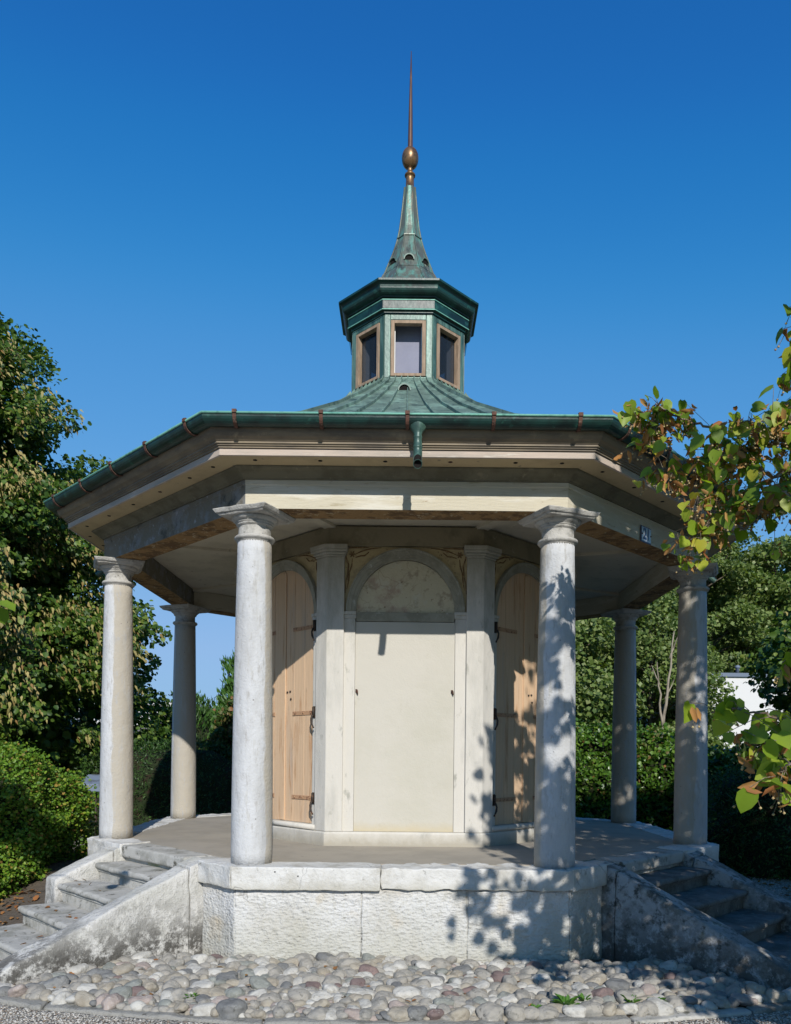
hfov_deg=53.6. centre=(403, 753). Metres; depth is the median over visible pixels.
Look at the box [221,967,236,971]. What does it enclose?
cobble
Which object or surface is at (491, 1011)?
cobble
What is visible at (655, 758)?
laurel hedge
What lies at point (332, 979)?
cobble
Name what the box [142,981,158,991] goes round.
cobble
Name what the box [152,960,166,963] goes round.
cobble
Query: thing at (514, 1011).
cobble
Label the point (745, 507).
lime tree
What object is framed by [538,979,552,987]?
cobble
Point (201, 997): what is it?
cobble
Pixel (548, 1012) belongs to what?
cobble
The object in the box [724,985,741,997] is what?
cobble
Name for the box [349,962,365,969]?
cobble
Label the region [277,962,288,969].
cobble
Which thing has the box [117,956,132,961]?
cobble
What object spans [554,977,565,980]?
cobble
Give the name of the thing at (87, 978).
cobble
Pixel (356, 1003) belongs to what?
cobble
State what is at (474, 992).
cobble
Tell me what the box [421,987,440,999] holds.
cobble
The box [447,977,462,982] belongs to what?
cobble
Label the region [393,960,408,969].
cobble
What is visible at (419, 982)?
cobble
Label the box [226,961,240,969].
cobble
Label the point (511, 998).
cobble
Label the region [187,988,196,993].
cobble
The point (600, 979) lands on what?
cobble
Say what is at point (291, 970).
cobble
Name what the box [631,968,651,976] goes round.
cobble
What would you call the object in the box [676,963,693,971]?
cobble
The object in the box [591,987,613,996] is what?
cobble
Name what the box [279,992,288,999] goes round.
cobble
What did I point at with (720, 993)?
cobble
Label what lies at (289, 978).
cobble
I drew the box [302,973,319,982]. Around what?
cobble
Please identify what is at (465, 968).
cobble
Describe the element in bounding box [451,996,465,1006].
cobble
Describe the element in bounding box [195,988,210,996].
cobble
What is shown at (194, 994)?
weed
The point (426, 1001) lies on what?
cobble
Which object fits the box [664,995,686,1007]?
cobble
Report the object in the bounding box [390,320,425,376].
window
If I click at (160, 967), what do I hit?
cobble
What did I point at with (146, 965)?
cobble
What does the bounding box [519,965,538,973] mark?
cobble
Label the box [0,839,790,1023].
gravel ground
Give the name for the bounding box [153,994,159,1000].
cobble
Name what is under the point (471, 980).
cobble
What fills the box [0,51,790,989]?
pavilion
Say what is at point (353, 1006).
cobble
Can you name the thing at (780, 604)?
forest tree
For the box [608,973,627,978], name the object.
cobble
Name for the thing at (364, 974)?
cobble
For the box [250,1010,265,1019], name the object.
cobble
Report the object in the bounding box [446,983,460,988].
cobble
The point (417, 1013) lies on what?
cobble
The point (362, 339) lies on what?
window
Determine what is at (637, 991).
cobble
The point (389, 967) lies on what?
cobble
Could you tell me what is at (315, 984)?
cobble
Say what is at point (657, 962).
cobble
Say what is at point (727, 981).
cobble
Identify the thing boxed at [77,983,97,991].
cobble
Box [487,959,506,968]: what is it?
cobble
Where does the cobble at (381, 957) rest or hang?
on the bed soil
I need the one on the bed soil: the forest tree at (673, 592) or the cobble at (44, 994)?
the cobble at (44, 994)
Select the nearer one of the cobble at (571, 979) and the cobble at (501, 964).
the cobble at (571, 979)
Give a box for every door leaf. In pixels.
[272,572,286,819]
[285,571,315,822]
[492,573,528,824]
[526,574,539,821]
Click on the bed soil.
(595, 960)
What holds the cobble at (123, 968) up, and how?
on the bed soil
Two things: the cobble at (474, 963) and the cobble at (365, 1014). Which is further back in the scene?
the cobble at (474, 963)
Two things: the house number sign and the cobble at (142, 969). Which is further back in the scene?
the house number sign
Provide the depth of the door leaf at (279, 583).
6.84 m
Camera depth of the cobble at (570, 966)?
4.92 m
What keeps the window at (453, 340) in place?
in the pavilion
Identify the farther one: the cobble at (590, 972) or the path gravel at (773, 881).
the path gravel at (773, 881)
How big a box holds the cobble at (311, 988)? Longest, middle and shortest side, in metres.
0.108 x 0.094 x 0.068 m
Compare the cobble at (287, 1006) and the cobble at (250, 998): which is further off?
the cobble at (250, 998)
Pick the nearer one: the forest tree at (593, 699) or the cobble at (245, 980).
the cobble at (245, 980)
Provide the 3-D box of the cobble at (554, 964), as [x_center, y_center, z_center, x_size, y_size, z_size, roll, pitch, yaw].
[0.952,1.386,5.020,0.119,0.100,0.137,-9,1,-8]
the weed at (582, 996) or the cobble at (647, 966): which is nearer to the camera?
the weed at (582, 996)
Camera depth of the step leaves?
6.15 m
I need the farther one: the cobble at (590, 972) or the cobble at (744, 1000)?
the cobble at (590, 972)
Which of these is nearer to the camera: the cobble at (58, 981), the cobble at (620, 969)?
the cobble at (58, 981)
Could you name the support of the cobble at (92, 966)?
on the bed soil
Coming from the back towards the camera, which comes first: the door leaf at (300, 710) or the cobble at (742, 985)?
the door leaf at (300, 710)
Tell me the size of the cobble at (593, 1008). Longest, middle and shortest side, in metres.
0.149 x 0.106 x 0.098 m
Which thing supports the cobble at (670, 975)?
on the bed soil
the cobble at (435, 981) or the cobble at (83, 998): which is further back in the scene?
the cobble at (435, 981)
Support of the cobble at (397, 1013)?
on the bed soil
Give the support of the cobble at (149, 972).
on the bed soil
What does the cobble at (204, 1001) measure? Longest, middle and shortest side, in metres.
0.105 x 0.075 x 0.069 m
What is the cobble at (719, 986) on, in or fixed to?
on the bed soil
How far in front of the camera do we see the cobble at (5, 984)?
4.50 m
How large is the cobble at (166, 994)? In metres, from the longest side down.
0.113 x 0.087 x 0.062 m
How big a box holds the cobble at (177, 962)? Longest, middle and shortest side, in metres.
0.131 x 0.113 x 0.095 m
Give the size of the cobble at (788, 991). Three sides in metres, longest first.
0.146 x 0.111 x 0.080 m
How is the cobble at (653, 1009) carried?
on the bed soil
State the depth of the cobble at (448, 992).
4.38 m
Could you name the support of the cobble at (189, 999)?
on the bed soil
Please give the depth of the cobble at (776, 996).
4.44 m
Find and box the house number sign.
[640,525,651,544]
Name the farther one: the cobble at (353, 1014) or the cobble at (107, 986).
the cobble at (107, 986)
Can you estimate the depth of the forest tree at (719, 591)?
37.81 m
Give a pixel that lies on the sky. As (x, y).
(193, 192)
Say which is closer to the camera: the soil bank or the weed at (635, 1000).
the weed at (635, 1000)
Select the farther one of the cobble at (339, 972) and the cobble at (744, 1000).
the cobble at (339, 972)
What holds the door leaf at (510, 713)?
in the pavilion
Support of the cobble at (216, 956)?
on the bed soil
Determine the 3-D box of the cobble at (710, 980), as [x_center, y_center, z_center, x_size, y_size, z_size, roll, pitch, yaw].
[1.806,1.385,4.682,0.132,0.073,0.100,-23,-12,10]
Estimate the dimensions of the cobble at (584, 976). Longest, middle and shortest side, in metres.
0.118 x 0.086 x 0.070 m
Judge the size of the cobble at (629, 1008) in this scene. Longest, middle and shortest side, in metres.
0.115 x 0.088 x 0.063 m
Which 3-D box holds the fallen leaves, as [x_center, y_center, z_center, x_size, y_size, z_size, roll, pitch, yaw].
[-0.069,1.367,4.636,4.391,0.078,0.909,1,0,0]
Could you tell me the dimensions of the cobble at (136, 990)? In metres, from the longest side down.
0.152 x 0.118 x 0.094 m
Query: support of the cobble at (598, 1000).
on the bed soil
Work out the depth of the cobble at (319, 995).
4.36 m
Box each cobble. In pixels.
[0,983,10,986]
[8,984,27,996]
[25,983,45,993]
[38,972,52,980]
[39,989,51,1002]
[43,975,69,988]
[50,991,71,1005]
[52,972,65,976]
[52,987,71,995]
[66,963,88,974]
[69,981,82,989]
[74,991,96,1005]
[77,975,91,982]
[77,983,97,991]
[88,964,96,970]
[95,993,109,1005]
[96,969,115,977]
[98,982,114,990]
[101,993,124,1010]
[102,962,116,968]
[110,986,131,997]
[112,963,134,974]
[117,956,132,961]
[120,975,138,980]
[123,979,141,986]
[128,995,153,1003]
[131,951,152,959]
[132,986,146,995]
[134,966,146,973]
[135,961,150,969]
[136,989,149,995]
[137,958,153,962]
[140,978,156,983]
[141,969,159,975]
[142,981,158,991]
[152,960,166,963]
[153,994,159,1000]
[155,964,172,970]
[158,972,182,982]
[159,990,174,1001]
[161,980,181,990]
[168,959,184,966]
[170,976,189,987]
[171,988,187,1001]
[173,1001,189,1012]
[175,952,191,958]
[178,968,192,973]
[183,994,195,1002]
[187,964,203,972]
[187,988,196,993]
[189,980,214,987]
[190,954,207,963]
[192,1002,216,1015]
[195,968,208,975]
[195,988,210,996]
[195,994,210,1002]
[197,999,210,1003]
[208,968,223,974]
[209,987,225,996]
[210,995,228,1003]
[211,954,222,958]
[216,971,238,979]
[216,998,247,1018]
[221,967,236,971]
[224,957,237,963]
[224,987,244,997]
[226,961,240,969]
[226,979,238,985]
[237,976,250,986]
[237,995,257,1000]
[239,961,254,965]
[240,968,254,977]
[244,954,257,961]
[245,1006,256,1012]
[248,988,266,996]
[249,976,272,989]
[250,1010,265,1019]
[252,967,268,975]
[254,957,269,963]
[257,992,281,1001]
[265,963,277,969]
[266,977,278,986]
[268,966,283,975]
[269,958,280,963]
[276,1000,295,1012]
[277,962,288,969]
[278,975,293,985]
[278,988,289,993]
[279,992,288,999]
[281,958,297,965]
[283,967,298,974]
[288,988,311,1000]
[292,1000,305,1005]
[293,952,314,962]
[299,958,312,969]
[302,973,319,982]
[305,986,318,990]
[306,981,320,988]
[306,1007,328,1020]
[310,990,331,1000]
[311,999,329,1006]
[312,960,328,967]
[315,952,334,960]
[320,966,333,971]
[321,974,341,984]
[322,983,339,992]
[325,1007,337,1020]
[326,956,339,965]
[331,969,345,977]
[335,952,349,958]
[337,958,359,967]
[344,968,356,976]
[344,1008,360,1020]
[346,988,373,996]
[346,1001,359,1007]
[346,1005,360,1009]
[348,985,360,988]
[348,993,361,1000]
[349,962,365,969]
[350,978,364,986]
[354,971,373,976]
[359,964,378,975]
[359,999,370,1008]
[359,1008,375,1020]
[362,953,374,959]
[363,960,377,966]
[370,958,382,962]
[371,996,388,1010]
[374,990,394,1000]
[375,984,394,991]
[376,955,385,959]
[376,967,385,972]
[379,1011,391,1021]
[382,963,397,971]
[385,956,402,961]
[386,979,399,984]
[387,1006,409,1021]
[388,1000,409,1008]
[391,981,401,987]
[392,986,420,998]
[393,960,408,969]
[404,955,422,960]
[407,965,418,969]
[407,1006,427,1020]
[410,979,430,987]
[411,995,423,1001]
[414,960,432,968]
[418,976,443,986]
[418,998,432,1005]
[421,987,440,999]
[426,974,444,981]
[427,1008,443,1019]
[430,958,451,967]
[433,997,453,1005]
[436,1003,451,1013]
[442,990,458,995]
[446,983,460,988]
[446,1007,469,1020]
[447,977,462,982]
[450,988,465,994]
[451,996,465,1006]
[452,964,471,974]
[461,959,479,966]
[461,977,476,984]
[462,986,476,992]
[463,1005,475,1015]
[466,988,488,997]
[472,980,489,988]
[472,996,487,1003]
[474,969,491,978]
[476,1002,503,1020]
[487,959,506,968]
[488,982,499,989]
[490,970,510,982]
[496,982,519,993]
[497,991,510,998]
[500,994,516,1002]
[502,975,516,985]
[505,1002,524,1020]
[514,989,530,1001]
[516,973,530,978]
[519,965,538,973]
[524,986,544,994]
[524,1006,539,1019]
[526,961,543,968]
[531,973,550,980]
[537,960,545,965]
[537,969,556,980]
[537,1005,558,1018]
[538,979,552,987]
[544,961,560,970]
[545,1003,563,1012]
[549,987,570,1000]
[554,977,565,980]
[555,971,570,976]
[561,962,579,971]
[562,1004,585,1017]
[567,975,583,985]
[571,982,589,991]
[577,988,592,996]
[579,968,596,976]
[579,973,590,980]
[579,1001,603,1015]
[584,973,606,985]
[588,998,602,1003]
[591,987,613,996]
[592,967,604,973]
[602,1001,615,1015]
[604,967,614,974]
[605,978,629,990]
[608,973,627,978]
[612,961,627,967]
[614,965,631,972]
[614,989,636,1003]
[617,1003,637,1014]
[628,987,644,996]
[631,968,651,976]
[631,1002,648,1016]
[633,980,644,987]
[634,964,655,969]
[638,960,650,964]
[639,983,656,994]
[639,995,653,999]
[642,974,657,979]
[642,1000,658,1015]
[643,977,660,984]
[647,997,673,1015]
[651,969,663,979]
[653,959,664,965]
[657,979,676,988]
[659,960,677,969]
[663,991,675,996]
[664,972,675,978]
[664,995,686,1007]
[670,988,682,992]
[674,973,692,982]
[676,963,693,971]
[676,979,689,987]
[682,996,697,1004]
[684,990,694,994]
[687,970,707,978]
[687,985,704,992]
[694,976,715,985]
[696,988,717,998]
[705,986,716,991]
[713,982,726,991]
[715,990,728,997]
[716,976,738,986]
[717,995,727,999]
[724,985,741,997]
[730,993,754,1006]
[731,982,745,992]
[746,982,767,994]
[747,994,763,1001]
[765,988,787,1003]
[783,987,790,1000]
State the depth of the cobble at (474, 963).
5.02 m
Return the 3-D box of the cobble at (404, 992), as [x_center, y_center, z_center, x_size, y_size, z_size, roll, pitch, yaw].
[0.013,1.365,4.415,0.162,0.095,0.120,-1,9,-12]
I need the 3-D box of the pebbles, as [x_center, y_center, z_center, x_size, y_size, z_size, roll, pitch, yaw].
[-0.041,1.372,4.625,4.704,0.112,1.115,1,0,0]
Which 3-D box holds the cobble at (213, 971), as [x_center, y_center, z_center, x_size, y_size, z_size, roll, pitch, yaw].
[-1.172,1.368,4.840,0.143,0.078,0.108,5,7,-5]
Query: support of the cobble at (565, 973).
on the bed soil
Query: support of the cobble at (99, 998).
on the bed soil
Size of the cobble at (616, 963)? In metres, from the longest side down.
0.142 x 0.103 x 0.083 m
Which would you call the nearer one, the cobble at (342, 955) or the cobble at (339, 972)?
the cobble at (339, 972)
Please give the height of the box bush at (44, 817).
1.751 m
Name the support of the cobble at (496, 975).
on the bed soil
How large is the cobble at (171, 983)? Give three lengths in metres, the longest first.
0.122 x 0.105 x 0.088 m
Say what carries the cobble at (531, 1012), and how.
on the bed soil
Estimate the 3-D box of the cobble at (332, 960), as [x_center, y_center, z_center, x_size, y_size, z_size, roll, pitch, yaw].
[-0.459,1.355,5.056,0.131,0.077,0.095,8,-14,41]
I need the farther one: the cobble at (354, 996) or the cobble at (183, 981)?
the cobble at (183, 981)
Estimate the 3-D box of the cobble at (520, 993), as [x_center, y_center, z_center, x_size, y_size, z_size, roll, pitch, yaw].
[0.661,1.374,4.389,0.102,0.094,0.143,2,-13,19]
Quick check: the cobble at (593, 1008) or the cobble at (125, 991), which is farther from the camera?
the cobble at (125, 991)
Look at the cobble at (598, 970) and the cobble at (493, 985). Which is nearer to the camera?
the cobble at (493, 985)
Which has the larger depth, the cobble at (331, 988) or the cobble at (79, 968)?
the cobble at (79, 968)
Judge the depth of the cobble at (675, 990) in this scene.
4.55 m
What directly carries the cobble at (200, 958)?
on the bed soil
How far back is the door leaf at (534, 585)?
6.86 m
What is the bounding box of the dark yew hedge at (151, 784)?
[70,737,231,842]
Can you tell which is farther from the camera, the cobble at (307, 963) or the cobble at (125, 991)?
the cobble at (307, 963)
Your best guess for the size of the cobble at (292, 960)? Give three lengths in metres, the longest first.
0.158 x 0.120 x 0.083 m
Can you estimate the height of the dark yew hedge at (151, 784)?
1.800 m
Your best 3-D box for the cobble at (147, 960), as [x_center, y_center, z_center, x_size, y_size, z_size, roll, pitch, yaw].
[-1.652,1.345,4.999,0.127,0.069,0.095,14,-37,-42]
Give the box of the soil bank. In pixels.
[0,852,85,926]
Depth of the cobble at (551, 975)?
4.79 m
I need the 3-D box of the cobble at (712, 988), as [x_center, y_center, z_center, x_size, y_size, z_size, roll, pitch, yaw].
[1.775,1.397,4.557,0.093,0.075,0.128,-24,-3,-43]
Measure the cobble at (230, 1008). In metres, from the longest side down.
0.156 x 0.142 x 0.110 m
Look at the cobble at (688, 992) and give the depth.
4.50 m
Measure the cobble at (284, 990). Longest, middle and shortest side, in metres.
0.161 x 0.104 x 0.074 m
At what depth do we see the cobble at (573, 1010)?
4.16 m
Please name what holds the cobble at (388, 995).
on the bed soil
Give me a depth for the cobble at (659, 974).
4.77 m
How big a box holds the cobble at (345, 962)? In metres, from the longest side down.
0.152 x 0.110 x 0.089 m
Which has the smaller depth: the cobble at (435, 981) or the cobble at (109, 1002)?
the cobble at (109, 1002)
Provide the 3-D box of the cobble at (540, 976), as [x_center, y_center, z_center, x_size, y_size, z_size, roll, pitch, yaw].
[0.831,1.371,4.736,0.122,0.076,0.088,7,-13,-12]
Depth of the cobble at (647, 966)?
4.96 m
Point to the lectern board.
(95, 778)
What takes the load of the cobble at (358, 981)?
on the bed soil
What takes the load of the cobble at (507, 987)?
on the bed soil
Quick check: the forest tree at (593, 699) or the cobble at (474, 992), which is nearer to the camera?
the cobble at (474, 992)
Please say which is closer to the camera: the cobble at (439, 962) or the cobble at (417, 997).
the cobble at (417, 997)
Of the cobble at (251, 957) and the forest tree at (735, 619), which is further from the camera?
the forest tree at (735, 619)
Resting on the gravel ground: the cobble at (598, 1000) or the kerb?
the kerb
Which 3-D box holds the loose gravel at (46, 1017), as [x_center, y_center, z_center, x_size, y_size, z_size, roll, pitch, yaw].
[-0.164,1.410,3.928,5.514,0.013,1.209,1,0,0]
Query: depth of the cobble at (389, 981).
4.62 m
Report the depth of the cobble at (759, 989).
4.50 m
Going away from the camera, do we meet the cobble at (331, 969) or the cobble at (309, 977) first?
the cobble at (309, 977)
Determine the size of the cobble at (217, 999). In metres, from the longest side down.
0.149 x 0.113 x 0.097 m
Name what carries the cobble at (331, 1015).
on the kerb
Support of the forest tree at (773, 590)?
on the lawn
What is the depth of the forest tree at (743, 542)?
40.26 m
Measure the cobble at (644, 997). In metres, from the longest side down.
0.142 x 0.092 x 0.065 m
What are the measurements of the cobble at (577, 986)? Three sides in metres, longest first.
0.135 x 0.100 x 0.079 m
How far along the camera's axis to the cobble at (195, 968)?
4.84 m
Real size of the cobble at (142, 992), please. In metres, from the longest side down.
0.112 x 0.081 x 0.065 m
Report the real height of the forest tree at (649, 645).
7.419 m
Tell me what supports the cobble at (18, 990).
on the bed soil
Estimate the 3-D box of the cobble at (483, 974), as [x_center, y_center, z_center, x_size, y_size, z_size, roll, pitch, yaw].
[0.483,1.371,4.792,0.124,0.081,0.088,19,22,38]
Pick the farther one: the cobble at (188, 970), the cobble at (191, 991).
the cobble at (188, 970)
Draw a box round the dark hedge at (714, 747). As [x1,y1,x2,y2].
[708,740,730,781]
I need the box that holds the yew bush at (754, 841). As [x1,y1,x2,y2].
[707,746,790,880]
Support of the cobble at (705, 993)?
on the bed soil
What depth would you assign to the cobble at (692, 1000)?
4.32 m
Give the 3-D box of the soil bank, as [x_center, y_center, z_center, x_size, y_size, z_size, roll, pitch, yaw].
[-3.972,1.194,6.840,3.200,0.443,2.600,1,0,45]
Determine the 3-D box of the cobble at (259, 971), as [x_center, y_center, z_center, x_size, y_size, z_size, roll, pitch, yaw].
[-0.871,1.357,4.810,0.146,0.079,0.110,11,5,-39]
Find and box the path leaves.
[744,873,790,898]
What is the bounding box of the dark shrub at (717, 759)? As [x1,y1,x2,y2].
[707,723,790,827]
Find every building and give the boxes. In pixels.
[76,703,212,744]
[639,665,786,748]
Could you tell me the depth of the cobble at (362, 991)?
4.40 m
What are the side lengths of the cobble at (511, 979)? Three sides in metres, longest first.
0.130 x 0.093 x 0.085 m
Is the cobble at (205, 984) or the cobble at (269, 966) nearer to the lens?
the cobble at (205, 984)
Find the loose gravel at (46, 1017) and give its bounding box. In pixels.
[0,1006,790,1023]
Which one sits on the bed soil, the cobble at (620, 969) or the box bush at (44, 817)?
the cobble at (620, 969)
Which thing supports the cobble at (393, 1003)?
on the bed soil
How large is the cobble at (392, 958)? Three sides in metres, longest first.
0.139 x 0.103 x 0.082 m
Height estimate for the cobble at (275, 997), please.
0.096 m
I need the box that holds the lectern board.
[82,774,99,833]
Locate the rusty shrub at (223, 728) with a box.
[203,693,233,759]
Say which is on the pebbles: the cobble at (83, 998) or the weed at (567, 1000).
the weed at (567, 1000)
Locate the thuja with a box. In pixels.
[206,647,234,729]
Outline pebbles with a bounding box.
[0,952,773,1021]
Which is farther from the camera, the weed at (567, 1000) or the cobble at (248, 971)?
the cobble at (248, 971)
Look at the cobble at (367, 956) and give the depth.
5.11 m
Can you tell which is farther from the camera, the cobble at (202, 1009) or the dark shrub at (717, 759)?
the dark shrub at (717, 759)
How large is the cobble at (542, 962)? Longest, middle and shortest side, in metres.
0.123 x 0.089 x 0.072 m
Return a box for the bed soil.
[48,959,746,1020]
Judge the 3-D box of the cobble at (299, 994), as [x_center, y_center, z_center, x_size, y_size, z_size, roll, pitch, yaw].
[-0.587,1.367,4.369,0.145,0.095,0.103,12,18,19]
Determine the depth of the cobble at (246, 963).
4.96 m
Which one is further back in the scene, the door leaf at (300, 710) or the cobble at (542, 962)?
the door leaf at (300, 710)
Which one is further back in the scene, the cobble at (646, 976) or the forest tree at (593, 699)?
the forest tree at (593, 699)
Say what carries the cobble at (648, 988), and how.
on the bed soil
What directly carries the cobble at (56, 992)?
on the bed soil
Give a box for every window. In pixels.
[356,323,379,388]
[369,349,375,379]
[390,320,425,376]
[436,323,460,389]
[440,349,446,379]
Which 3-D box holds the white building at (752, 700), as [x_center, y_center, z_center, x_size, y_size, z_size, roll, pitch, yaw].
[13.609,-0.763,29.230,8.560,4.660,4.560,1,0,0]
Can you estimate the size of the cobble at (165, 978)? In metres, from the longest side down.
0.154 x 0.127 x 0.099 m
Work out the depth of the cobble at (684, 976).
4.70 m
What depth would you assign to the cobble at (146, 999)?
4.27 m
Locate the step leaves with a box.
[0,879,91,944]
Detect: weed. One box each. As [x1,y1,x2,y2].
[184,992,199,998]
[551,993,579,1004]
[578,993,591,1000]
[621,994,641,1002]
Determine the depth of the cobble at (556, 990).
4.34 m
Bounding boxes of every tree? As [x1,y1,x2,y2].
[0,312,172,780]
[0,600,15,624]
[575,617,654,726]
[575,619,653,694]
[582,593,738,748]
[612,304,790,815]
[642,585,717,717]
[645,541,774,672]
[651,631,677,737]
[707,525,779,642]
[707,534,790,671]
[707,558,733,643]
[739,574,790,725]
[759,535,790,658]
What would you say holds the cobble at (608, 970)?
on the bed soil
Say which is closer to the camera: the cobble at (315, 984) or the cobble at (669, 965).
the cobble at (315, 984)
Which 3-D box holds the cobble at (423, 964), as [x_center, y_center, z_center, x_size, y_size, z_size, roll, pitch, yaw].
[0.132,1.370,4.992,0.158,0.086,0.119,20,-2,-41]
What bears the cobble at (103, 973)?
on the bed soil
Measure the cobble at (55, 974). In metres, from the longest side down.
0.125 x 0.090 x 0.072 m
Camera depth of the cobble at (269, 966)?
4.83 m
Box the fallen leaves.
[53,959,677,1005]
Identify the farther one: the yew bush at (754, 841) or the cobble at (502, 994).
the yew bush at (754, 841)
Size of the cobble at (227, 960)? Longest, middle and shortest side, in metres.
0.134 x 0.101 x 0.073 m
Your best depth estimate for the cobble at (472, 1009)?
4.16 m
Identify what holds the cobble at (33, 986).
on the bed soil
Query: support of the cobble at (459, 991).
on the bed soil
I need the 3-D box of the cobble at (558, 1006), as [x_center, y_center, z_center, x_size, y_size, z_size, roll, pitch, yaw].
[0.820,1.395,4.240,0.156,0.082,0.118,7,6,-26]
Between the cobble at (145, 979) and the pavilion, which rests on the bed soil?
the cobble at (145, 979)
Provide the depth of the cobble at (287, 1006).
4.15 m
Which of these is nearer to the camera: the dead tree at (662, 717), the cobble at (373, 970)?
the cobble at (373, 970)
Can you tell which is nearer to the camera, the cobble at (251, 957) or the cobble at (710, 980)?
the cobble at (710, 980)
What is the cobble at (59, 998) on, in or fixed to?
on the bed soil
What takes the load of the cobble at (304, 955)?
on the bed soil
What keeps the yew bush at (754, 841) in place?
on the gravel ground
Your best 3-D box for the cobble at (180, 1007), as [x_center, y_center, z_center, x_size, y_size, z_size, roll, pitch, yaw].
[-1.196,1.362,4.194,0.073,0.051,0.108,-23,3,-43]
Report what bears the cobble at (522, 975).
on the bed soil
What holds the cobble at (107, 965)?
on the bed soil
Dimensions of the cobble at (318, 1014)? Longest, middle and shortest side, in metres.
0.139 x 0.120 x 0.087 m
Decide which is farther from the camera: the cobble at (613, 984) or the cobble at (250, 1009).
the cobble at (613, 984)
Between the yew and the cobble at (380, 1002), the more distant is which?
the yew
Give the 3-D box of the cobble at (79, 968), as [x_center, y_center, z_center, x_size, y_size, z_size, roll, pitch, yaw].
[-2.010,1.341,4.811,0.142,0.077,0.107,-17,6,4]
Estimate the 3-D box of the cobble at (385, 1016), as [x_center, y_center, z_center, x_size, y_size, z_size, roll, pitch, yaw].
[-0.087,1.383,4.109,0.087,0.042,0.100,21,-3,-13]
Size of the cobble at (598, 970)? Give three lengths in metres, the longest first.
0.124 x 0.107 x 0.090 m
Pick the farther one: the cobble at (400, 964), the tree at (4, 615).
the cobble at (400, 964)
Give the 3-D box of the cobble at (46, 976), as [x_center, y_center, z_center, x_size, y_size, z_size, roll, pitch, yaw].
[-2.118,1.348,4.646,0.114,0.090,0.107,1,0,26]
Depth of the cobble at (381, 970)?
4.85 m
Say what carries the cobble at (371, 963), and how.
on the bed soil
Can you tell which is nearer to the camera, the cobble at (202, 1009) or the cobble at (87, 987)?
the cobble at (202, 1009)
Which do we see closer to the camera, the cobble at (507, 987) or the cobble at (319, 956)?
the cobble at (507, 987)
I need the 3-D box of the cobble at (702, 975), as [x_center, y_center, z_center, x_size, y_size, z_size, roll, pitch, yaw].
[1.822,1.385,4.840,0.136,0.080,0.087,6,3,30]
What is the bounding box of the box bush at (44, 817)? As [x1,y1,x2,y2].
[0,733,99,900]
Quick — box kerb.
[0,995,790,1023]
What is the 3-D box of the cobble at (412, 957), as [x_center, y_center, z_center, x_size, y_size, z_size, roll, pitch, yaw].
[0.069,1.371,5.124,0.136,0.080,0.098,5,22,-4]
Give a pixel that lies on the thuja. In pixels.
(228, 689)
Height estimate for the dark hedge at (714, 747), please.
1.806 m
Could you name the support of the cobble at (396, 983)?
on the bed soil
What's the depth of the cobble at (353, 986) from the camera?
4.50 m
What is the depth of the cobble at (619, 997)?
4.36 m
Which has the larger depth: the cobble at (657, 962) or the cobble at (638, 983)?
the cobble at (657, 962)
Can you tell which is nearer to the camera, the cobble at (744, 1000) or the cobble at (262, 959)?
the cobble at (744, 1000)
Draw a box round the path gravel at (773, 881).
[752,877,790,899]
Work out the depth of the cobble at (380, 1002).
4.20 m
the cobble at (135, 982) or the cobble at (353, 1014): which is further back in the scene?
the cobble at (135, 982)
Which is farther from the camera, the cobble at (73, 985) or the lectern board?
the lectern board
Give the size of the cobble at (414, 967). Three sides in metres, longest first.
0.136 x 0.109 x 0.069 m
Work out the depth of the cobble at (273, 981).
4.58 m
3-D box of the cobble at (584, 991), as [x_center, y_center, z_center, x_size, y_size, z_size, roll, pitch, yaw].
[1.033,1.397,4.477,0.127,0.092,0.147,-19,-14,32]
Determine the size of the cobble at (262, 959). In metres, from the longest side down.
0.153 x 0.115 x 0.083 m
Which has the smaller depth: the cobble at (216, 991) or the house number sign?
the cobble at (216, 991)
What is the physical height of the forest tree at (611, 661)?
9.126 m
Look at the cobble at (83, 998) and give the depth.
4.29 m
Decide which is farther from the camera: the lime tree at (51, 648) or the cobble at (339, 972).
the lime tree at (51, 648)
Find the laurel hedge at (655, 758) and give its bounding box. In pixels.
[575,716,710,830]
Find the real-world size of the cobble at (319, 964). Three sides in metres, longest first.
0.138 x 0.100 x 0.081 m
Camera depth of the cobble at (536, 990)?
4.50 m
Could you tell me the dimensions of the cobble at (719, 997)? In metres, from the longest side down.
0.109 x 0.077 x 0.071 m
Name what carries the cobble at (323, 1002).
on the bed soil
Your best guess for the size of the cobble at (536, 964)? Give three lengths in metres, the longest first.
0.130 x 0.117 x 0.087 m
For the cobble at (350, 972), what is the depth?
4.79 m
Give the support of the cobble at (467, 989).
on the bed soil
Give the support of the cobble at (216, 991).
on the bed soil
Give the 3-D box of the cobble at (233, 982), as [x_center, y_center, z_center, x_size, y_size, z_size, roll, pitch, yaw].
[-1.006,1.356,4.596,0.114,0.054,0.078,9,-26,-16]
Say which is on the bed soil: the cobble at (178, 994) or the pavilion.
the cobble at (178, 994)
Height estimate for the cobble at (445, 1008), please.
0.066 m
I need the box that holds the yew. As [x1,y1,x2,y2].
[143,690,214,749]
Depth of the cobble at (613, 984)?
4.58 m
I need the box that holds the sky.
[0,0,790,705]
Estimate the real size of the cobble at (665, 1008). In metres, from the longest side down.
0.157 x 0.116 x 0.092 m
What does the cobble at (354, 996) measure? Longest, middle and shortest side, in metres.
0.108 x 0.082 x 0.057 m
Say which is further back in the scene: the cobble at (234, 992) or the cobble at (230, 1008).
the cobble at (234, 992)

